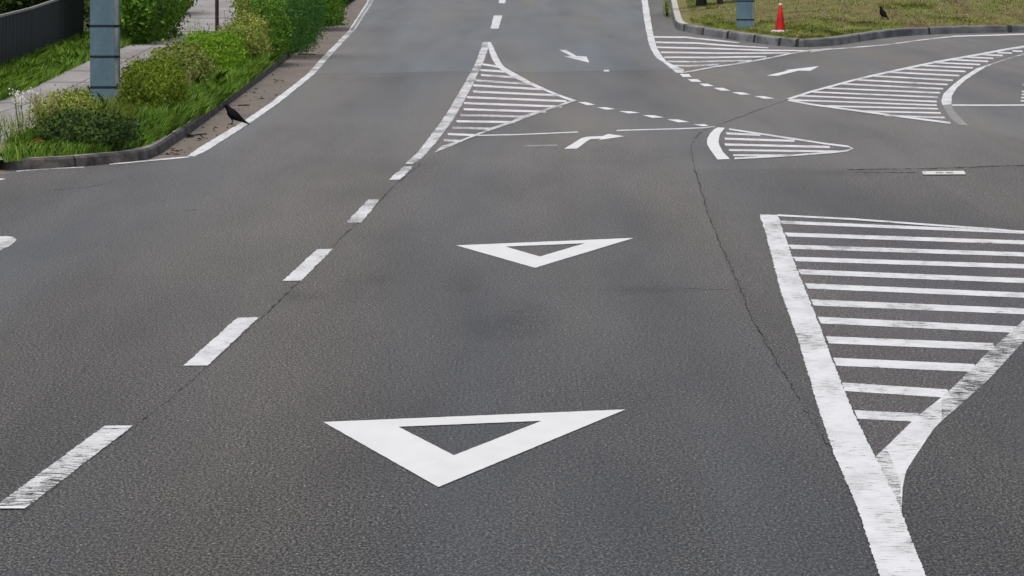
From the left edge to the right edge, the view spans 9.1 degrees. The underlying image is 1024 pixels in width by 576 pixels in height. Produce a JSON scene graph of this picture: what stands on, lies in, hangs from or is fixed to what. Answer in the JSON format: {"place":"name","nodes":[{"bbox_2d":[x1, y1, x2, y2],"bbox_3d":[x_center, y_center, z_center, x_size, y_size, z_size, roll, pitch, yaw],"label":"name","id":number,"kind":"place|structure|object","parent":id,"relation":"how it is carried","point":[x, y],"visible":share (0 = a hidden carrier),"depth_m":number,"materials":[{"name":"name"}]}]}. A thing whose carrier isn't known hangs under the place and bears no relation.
{"place":"outdoors","nodes":[
{"label":"outdoors","id":0,"kind":"place"},
{"bbox_2d":[0,31,219,135],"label":"footpath bedding","id":1,"kind":"object","parent":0,"point":[89,78],"visible":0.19,"depth_m":97.21,"materials":[{"name":"grey concrete"}]},
{"bbox_2d":[0,0,250,159],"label":"footpath","id":2,"kind":"structure","parent":1,"relation":"on","point":[75,76],"depth_m":111.30,"materials":[{"name":"grey concrete"}]},
{"bbox_2d":[11,120,17,138],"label":"tall weed","id":3,"kind":"object","parent":2,"relation":"on","point":[13,126],"visible":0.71,"depth_m":67.20,"materials":[{"name":"green plant"}]},
{"bbox_2d":[0,109,37,161],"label":"path weeds","id":4,"kind":"object","parent":2,"relation":"on","point":[4,130],"visible":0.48,"depth_m":72.34,"materials":[{"name":"green plant"}]},
{"bbox_2d":[9,87,38,141],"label":"tall weed","id":5,"kind":"object","parent":2,"relation":"on","point":[18,122],"visible":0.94,"depth_m":66.13,"materials":[{"name":"green plant"}]},
{"bbox_2d":[33,88,41,124],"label":"tall weed","id":6,"kind":"object","parent":2,"relation":"on","point":[39,103],"visible":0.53,"depth_m":71.00,"materials":[{"name":"green plant"}]},
{"bbox_2d":[49,90,55,115],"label":"tall weed","id":7,"kind":"object","parent":2,"relation":"on","point":[53,103],"visible":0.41,"depth_m":73.18,"materials":[{"name":"green plant"}]},
{"bbox_2d":[5,0,347,65],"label":"verge","id":8,"kind":"structure","parent":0,"point":[85,23],"depth_m":152.15,"materials":[{"name":"green plant"}]},
{"bbox_2d":[0,0,83,64],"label":"fence","id":9,"kind":"object","parent":8,"relation":"on","point":[26,30],"visible":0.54,"depth_m":114.66,"materials":[{"name":"grey metal"}]},
{"bbox_2d":[0,0,89,29],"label":"dark bush","id":10,"kind":"object","parent":8,"relation":"on","point":[11,5],"visible":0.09,"depth_m":137.45,"materials":[{"name":"green plant"}]},
{"bbox_2d":[23,83,107,127],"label":"shrub","id":11,"kind":"object","parent":8,"relation":"on","point":[61,100],"visible":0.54,"depth_m":74.42,"materials":[{"name":"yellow plant"}]},
{"bbox_2d":[0,29,137,100],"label":"verge grass","id":12,"kind":"structure","parent":8,"relation":"on","point":[33,69],"depth_m":103.27,"materials":[{"name":"green plant"}]},
{"bbox_2d":[25,96,157,153],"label":"shrub","id":13,"kind":"object","parent":8,"relation":"on","point":[101,127],"visible":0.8,"depth_m":66.80,"materials":[{"name":"green plant"}]},
{"bbox_2d":[4,103,190,144],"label":"front grass","id":14,"kind":"structure","parent":8,"relation":"on","point":[29,136],"depth_m":67.66,"materials":[{"name":"green plant"}]},
{"bbox_2d":[90,0,119,101],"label":"clad post","id":15,"kind":"object","parent":8,"relation":"on","point":[104,45],"visible":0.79,"depth_m":80.75,"materials":[{"name":"metal"}]},
{"bbox_2d":[83,0,127,28],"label":"dark bush","id":16,"kind":"object","parent":8,"relation":"on","point":[87,6],"visible":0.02,"depth_m":134.90,"materials":[{"name":"green plant"}]},
{"bbox_2d":[0,19,300,161],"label":"kerbside grass","id":17,"kind":"structure","parent":8,"relation":"on","point":[25,149],"depth_m":66.56,"materials":[{"name":"green plant"}]},
{"bbox_2d":[113,53,192,110],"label":"clipped shrub","id":18,"kind":"object","parent":8,"relation":"on","point":[146,82],"visible":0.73,"depth_m":77.05,"materials":[{"name":"green plant"}]},
{"bbox_2d":[120,0,197,45],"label":"ivy mound","id":19,"kind":"object","parent":8,"relation":"on","point":[149,20],"visible":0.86,"depth_m":126.93,"materials":[{"name":"green plant"}]},
{"bbox_2d":[30,2,308,134],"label":"weed patch","id":20,"kind":"object","parent":8,"relation":"on","point":[107,105],"visible":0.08,"depth_m":76.14,"materials":[{"name":"green plant"}]},
{"bbox_2d":[120,20,234,88],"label":"dry stalks","id":21,"kind":"object","parent":8,"relation":"on","point":[192,78],"visible":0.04,"depth_m":88.52,"materials":[{"name":"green plant"}]},
{"bbox_2d":[139,35,218,86],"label":"loose shrub","id":22,"kind":"object","parent":8,"relation":"on","point":[188,55],"visible":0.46,"depth_m":89.67,"materials":[{"name":"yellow plant"}]},
{"bbox_2d":[181,0,202,14],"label":"ivy mound","id":23,"kind":"object","parent":8,"relation":"on","point":[189,3],"visible":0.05,"depth_m":166.94,"materials":[{"name":"green plant"}]},
{"bbox_2d":[109,19,311,133],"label":"tall grass","id":24,"kind":"structure","parent":8,"relation":"on","point":[201,90],"depth_m":83.77,"materials":[{"name":"green plant"}]},
{"bbox_2d":[177,23,254,72],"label":"clipped shrub","id":25,"kind":"object","parent":8,"relation":"on","point":[230,52],"visible":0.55,"depth_m":97.84,"materials":[{"name":"green plant"}]},
{"bbox_2d":[215,0,218,30],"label":"thin post","id":26,"kind":"object","parent":8,"relation":"on","point":[216,13],"depth_m":121.91,"materials":[{"name":"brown metal"}]},
{"bbox_2d":[214,8,278,60],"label":"loose shrub","id":27,"kind":"object","parent":8,"relation":"on","point":[246,24],"visible":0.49,"depth_m":106.95,"materials":[{"name":"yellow plant"}]},
{"bbox_2d":[226,0,290,26],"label":"loose shrub","id":28,"kind":"object","parent":8,"relation":"on","point":[239,4],"visible":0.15,"depth_m":130.19,"materials":[{"name":"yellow plant"}]},
{"bbox_2d":[249,0,297,62],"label":"loose shrub","id":29,"kind":"object","parent":8,"relation":"on","point":[274,11],"visible":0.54,"depth_m":110.88,"materials":[{"name":"green plant"}]},
{"bbox_2d":[275,0,333,54],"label":"feathery bush","id":30,"kind":"object","parent":8,"relation":"on","point":[301,13],"visible":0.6,"depth_m":117.56,"materials":[{"name":"green plant"}]},
{"bbox_2d":[308,0,350,26],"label":"loose shrub","id":31,"kind":"object","parent":8,"relation":"on","point":[338,10],"visible":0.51,"depth_m":148.04,"materials":[{"name":"green plant"}]},
{"bbox_2d":[0,0,1023,575],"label":"road","id":32,"kind":"structure","parent":0,"point":[128,292],"depth_m":38.73,"materials":[{"name":"grey asphalt"}]},
{"bbox_2d":[0,236,15,249],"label":"faded mark","id":33,"kind":"object","parent":32,"relation":"on","point":[9,239],"visible":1,"depth_m":50.33,"materials":[{"name":"paint"}]},
{"bbox_2d":[17,167,82,171],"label":"edge line","id":34,"kind":"object","parent":32,"relation":"on","point":[60,168],"visible":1,"depth_m":65.32,"materials":[{"name":"paint"}]},
{"bbox_2d":[0,425,132,507],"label":"line dash","id":35,"kind":"object","parent":32,"relation":"on","point":[94,441],"visible":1,"depth_m":29.68,"materials":[{"name":"paint"}]},
{"bbox_2d":[4,319,260,529],"bbox_3d":[-1.826,0.598,33.327,0.062,0.001,14.287,0,3,2],"label":"crack","id":36,"kind":"object","parent":32,"relation":"on","point":[140,421],"visible":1,"depth_m":32.27,"materials":[{"name":"black asphalt"}]},
{"bbox_2d":[109,156,191,164],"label":"edge line","id":37,"kind":"object","parent":32,"relation":"on","point":[151,160],"visible":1,"depth_m":67.24,"materials":[{"name":"paint"}]},
{"bbox_2d":[0,2,334,169],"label":"kerb","id":38,"kind":"structure","parent":32,"relation":"on","point":[149,151],"depth_m":66.94,"materials":[{"name":"concrete"}]},
{"bbox_2d":[184,317,258,365],"bbox_3d":[-1.729,0.312,38.321,0.145,0.001,4.448,0,3,1],"label":"line dash","id":39,"kind":"object","parent":32,"relation":"on","point":[209,352],"visible":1,"depth_m":38.10,"materials":[{"name":"paint"}]},
{"bbox_2d":[149,0,366,159],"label":"gutter","id":40,"kind":"object","parent":32,"relation":"on","point":[292,75],"visible":0.85,"depth_m":97.13,"materials":[{"name":"grey concrete"}]},
{"bbox_2d":[219,104,248,123],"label":"black bird","id":41,"kind":"object","parent":40,"relation":"on","point":[232,114],"visible":1,"depth_m":79.22},
{"bbox_2d":[160,27,330,154],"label":"leaf litter","id":42,"kind":"object","parent":40,"relation":"on","point":[187,137],"visible":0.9,"depth_m":74.82,"materials":[{"name":"brown plant"}]},
{"bbox_2d":[186,0,372,156],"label":"edge line","id":43,"kind":"object","parent":32,"relation":"on","point":[232,130],"visible":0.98,"depth_m":88.19,"materials":[{"name":"paint"}]},
{"bbox_2d":[283,249,331,280],"bbox_3d":[-1.482,-0.176,46.871,0.136,0.001,4.441,0,3,1],"label":"line dash","id":44,"kind":"object","parent":32,"relation":"on","point":[307,265],"visible":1,"depth_m":46.66,"materials":[{"name":"paint"}]},
{"bbox_2d":[261,164,419,318],"bbox_3d":[-1.279,-0.555,53.524,0.051,0.001,26.250,0,3,1],"label":"crack","id":45,"kind":"object","parent":32,"relation":"on","point":[345,234],"visible":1,"depth_m":52.15,"materials":[{"name":"black asphalt"}]},
{"bbox_2d":[348,199,378,222],"bbox_3d":[-1.283,-0.675,55.617,0.130,0.001,4.572,0,3,1],"label":"line dash","id":46,"kind":"object","parent":32,"relation":"on","point":[366,210],"visible":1,"depth_m":55.38,"materials":[{"name":"paint"}]},
{"bbox_2d":[389,166,412,179],"bbox_3d":[-1.102,-1.149,63.907,0.119,0.001,3.458,0,3,2],"label":"line dash","id":47,"kind":"object","parent":32,"relation":"on","point":[398,175],"visible":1,"depth_m":63.52,"materials":[{"name":"paint"}]},
{"bbox_2d":[324,409,624,486],"bbox_3d":[-0.525,0.745,30.742,1.338,0.001,4.618,1,3,11],"label":"triangle marking","id":48,"kind":"object","parent":32,"relation":"on","point":[391,440],"visible":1,"depth_m":30.95,"materials":[{"name":"paint"}]},
{"bbox_2d":[310,0,672,73],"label":"road surface","id":49,"kind":"object","parent":32,"relation":"on","point":[407,36],"visible":0.98,"depth_m":139.46,"materials":[{"name":"grey asphalt"}]},
{"bbox_2d":[491,15,501,28],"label":"line dash","id":50,"kind":"object","parent":49,"relation":"on","point":[496,20],"visible":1,"depth_m":161.84,"materials":[{"name":"paint"}]},
{"bbox_2d":[560,50,588,61],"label":"lane arrow","id":51,"kind":"object","parent":49,"relation":"on","point":[581,58],"visible":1,"depth_m":119.52,"materials":[{"name":"paint"}]},
{"bbox_2d":[437,52,570,149],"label":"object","id":52,"kind":"structure","parent":32,"relation":"on","point":[461,110],"depth_m":88.53,"materials":[{"name":"grey asphalt"}]},
{"bbox_2d":[405,42,574,163],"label":"hatched marking","id":53,"kind":"object","parent":52,"relation":"on","point":[466,86],"visible":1,"depth_m":89.38,"materials":[{"name":"paint"}]},
{"bbox_2d":[476,131,577,135],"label":"thin line","id":54,"kind":"object","parent":32,"relation":"on","point":[526,134],"visible":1,"depth_m":75.55,"materials":[{"name":"paint"}]},
{"bbox_2d":[457,238,631,267],"bbox_3d":[-0.005,-0.278,48.659,1.171,0.001,4.472,1,3,10],"label":"triangle marking","id":55,"kind":"object","parent":32,"relation":"on","point":[503,250],"visible":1,"depth_m":48.80,"materials":[{"name":"paint"}]},
{"bbox_2d":[565,134,622,148],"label":"turn arrow","id":56,"kind":"object","parent":32,"relation":"on","point":[578,143],"visible":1,"depth_m":73.77,"materials":[{"name":"paint"}]},
{"bbox_2d":[644,115,661,117],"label":"guide dash","id":57,"kind":"object","parent":32,"relation":"on","point":[652,116],"visible":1,"depth_m":82.52,"materials":[{"name":"paint"}]},
{"bbox_2d":[617,126,714,130],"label":"thin line","id":58,"kind":"object","parent":32,"relation":"on","point":[666,129],"visible":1,"depth_m":77.75,"materials":[{"name":"paint"}]},
{"bbox_2d":[662,0,672,16],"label":"kerb weed","id":59,"kind":"object","parent":32,"relation":"on","point":[667,7],"visible":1,"depth_m":169.82,"materials":[{"name":"green plant"}]},
{"bbox_2d":[668,119,686,121],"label":"guide dash","id":60,"kind":"object","parent":32,"relation":"on","point":[676,120],"visible":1,"depth_m":80.85,"materials":[{"name":"paint"}]},
{"bbox_2d":[688,79,700,81],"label":"guide dash","id":61,"kind":"object","parent":32,"relation":"on","point":[694,80],"visible":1,"depth_m":101.34,"materials":[{"name":"paint"}]},
{"bbox_2d":[654,35,807,69],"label":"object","id":62,"kind":"structure","parent":32,"relation":"on","point":[692,64],"depth_m":125.23,"materials":[{"name":"white paint"}]},
{"bbox_2d":[641,0,831,72],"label":"hatched marking","id":63,"kind":"object","parent":62,"relation":"on","point":[651,39],"visible":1,"depth_m":124.98,"materials":[{"name":"paint"}]},
{"bbox_2d":[692,100,785,294],"bbox_3d":[2.266,-1.327,67.042,1.019,0.001,49.059,0,3,3],"label":"crack","id":64,"kind":"object","parent":32,"relation":"on","point":[704,199],"visible":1,"depth_m":59.53,"materials":[{"name":"black asphalt"}]},
{"bbox_2d":[756,96,774,98],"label":"guide dash","id":65,"kind":"object","parent":32,"relation":"on","point":[764,97],"visible":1,"depth_m":91.49,"materials":[{"name":"paint"}]},
{"bbox_2d":[745,305,799,399],"bbox_3d":[1.515,0.327,38.071,0.036,0.001,9.118,0,3,0],"label":"crack","id":66,"kind":"object","parent":32,"relation":"on","point":[769,348],"visible":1,"depth_m":37.58,"materials":[{"name":"black asphalt"}]},
{"bbox_2d":[721,131,845,157],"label":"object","id":67,"kind":"structure","parent":32,"relation":"on","point":[778,143],"depth_m":71.52,"materials":[{"name":"grey asphalt"}]},
{"bbox_2d":[707,127,853,158],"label":"hatched marking","id":68,"kind":"object","parent":67,"relation":"on","point":[713,144],"visible":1,"depth_m":71.73,"materials":[{"name":"paint"}]},
{"bbox_2d":[767,66,818,75],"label":"lane arrow","id":69,"kind":"object","parent":32,"relation":"on","point":[794,70],"visible":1,"depth_m":108.20,"materials":[{"name":"paint"}]},
{"bbox_2d":[669,0,1023,46],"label":"kerb","id":70,"kind":"structure","parent":32,"relation":"on","point":[679,23],"depth_m":140.01,"materials":[{"name":"grey concrete"}]},
{"bbox_2d":[695,166,1023,575],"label":"darker asphalt","id":71,"kind":"structure","parent":32,"relation":"on","point":[962,509],"depth_m":37.43,"materials":[{"name":"grey asphalt"}]},
{"bbox_2d":[778,216,1023,457],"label":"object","id":72,"kind":"structure","parent":71,"relation":"on","point":[881,435],"depth_m":42.15,"materials":[{"name":"grey asphalt"}]},
{"bbox_2d":[760,214,1023,575],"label":"hatched marking","id":73,"kind":"object","parent":72,"relation":"on","point":[874,493],"visible":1,"depth_m":36.50,"materials":[{"name":"paint"}]},
{"bbox_2d":[922,171,965,175],"bbox_3d":[4.301,-1.146,63.769,0.466,0.015,0.927,0,3,0],"label":"lettered plate","id":74,"kind":"object","parent":71,"relation":"on","point":[934,173],"visible":1,"depth_m":63.53,"materials":[{"name":"white metal"}]},
{"bbox_2d":[815,36,952,51],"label":"edge line","id":75,"kind":"object","parent":32,"relation":"on","point":[895,43],"visible":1,"depth_m":133.45,"materials":[{"name":"paint"}]},
{"bbox_2d":[793,49,1022,121],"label":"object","id":76,"kind":"structure","parent":32,"relation":"on","point":[940,106],"depth_m":94.82,"materials":[{"name":"grey asphalt"}]},
{"bbox_2d":[786,46,1023,123],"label":"hatched marking","id":77,"kind":"object","parent":76,"relation":"on","point":[791,99],"visible":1,"depth_m":95.31,"materials":[{"name":"paint"}]},
{"bbox_2d":[849,165,1023,169],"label":"crack","id":78,"kind":"object","parent":32,"relation":"on","point":[933,168],"visible":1,"depth_m":65.09,"materials":[{"name":"black asphalt"}]},
{"bbox_2d":[941,53,1023,104],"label":"curved marking","id":79,"kind":"object","parent":32,"relation":"on","point":[948,94],"visible":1,"depth_m":98.16,"materials":[{"name":"paint"}]},
{"bbox_2d":[952,104,1023,105],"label":"thin line","id":80,"kind":"object","parent":32,"relation":"on","point":[987,105],"visible":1,"depth_m":87.53,"materials":[{"name":"paint"}]},
{"bbox_2d":[953,34,1023,36],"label":"edge line","id":81,"kind":"object","parent":32,"relation":"on","point":[988,35],"visible":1,"depth_m":141.62,"materials":[{"name":"paint"}]},
{"bbox_2d":[695,0,706,6],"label":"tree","id":82,"kind":"object","parent":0,"point":[700,3],"visible":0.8,"depth_m":171.99,"materials":[{"name":"green plant"}]},
{"bbox_2d":[677,0,1023,38],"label":"grass bank","id":83,"kind":"structure","parent":0,"point":[683,9],"depth_m":147.44,"materials":[{"name":"green plant"}]},
{"bbox_2d":[736,0,754,27],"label":"clad post","id":84,"kind":"object","parent":83,"relation":"on","point":[745,13],"visible":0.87,"depth_m":138.82,"materials":[{"name":"blue metal"}]},
{"bbox_2d":[771,3,784,32],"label":"traffic cone","id":85,"kind":"object","parent":83,"relation":"on","point":[780,24],"visible":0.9,"depth_m":133.56,"materials":[{"name":"plastic"}]},
{"bbox_2d":[690,18,881,38],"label":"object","id":86,"kind":"structure","parent":83,"relation":"on","point":[746,29],"depth_m":134.78,"materials":[{"name":"grey concrete"}]},
{"bbox_2d":[686,0,995,33],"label":"bank tufts","id":87,"kind":"object","parent":83,"relation":"on","point":[802,27],"visible":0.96,"depth_m":142.09,"materials":[{"name":"green plant"}]},
{"bbox_2d":[728,0,1011,19],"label":"clover flowers","id":88,"kind":"object","parent":83,"relation":"on","point":[892,6],"visible":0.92,"depth_m":147.16,"materials":[{"name":"white plant"}]},
{"bbox_2d":[879,6,888,19],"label":"black bird","id":89,"kind":"object","parent":83,"relation":"on","point":[883,14],"visible":1,"depth_m":144.08}
]}

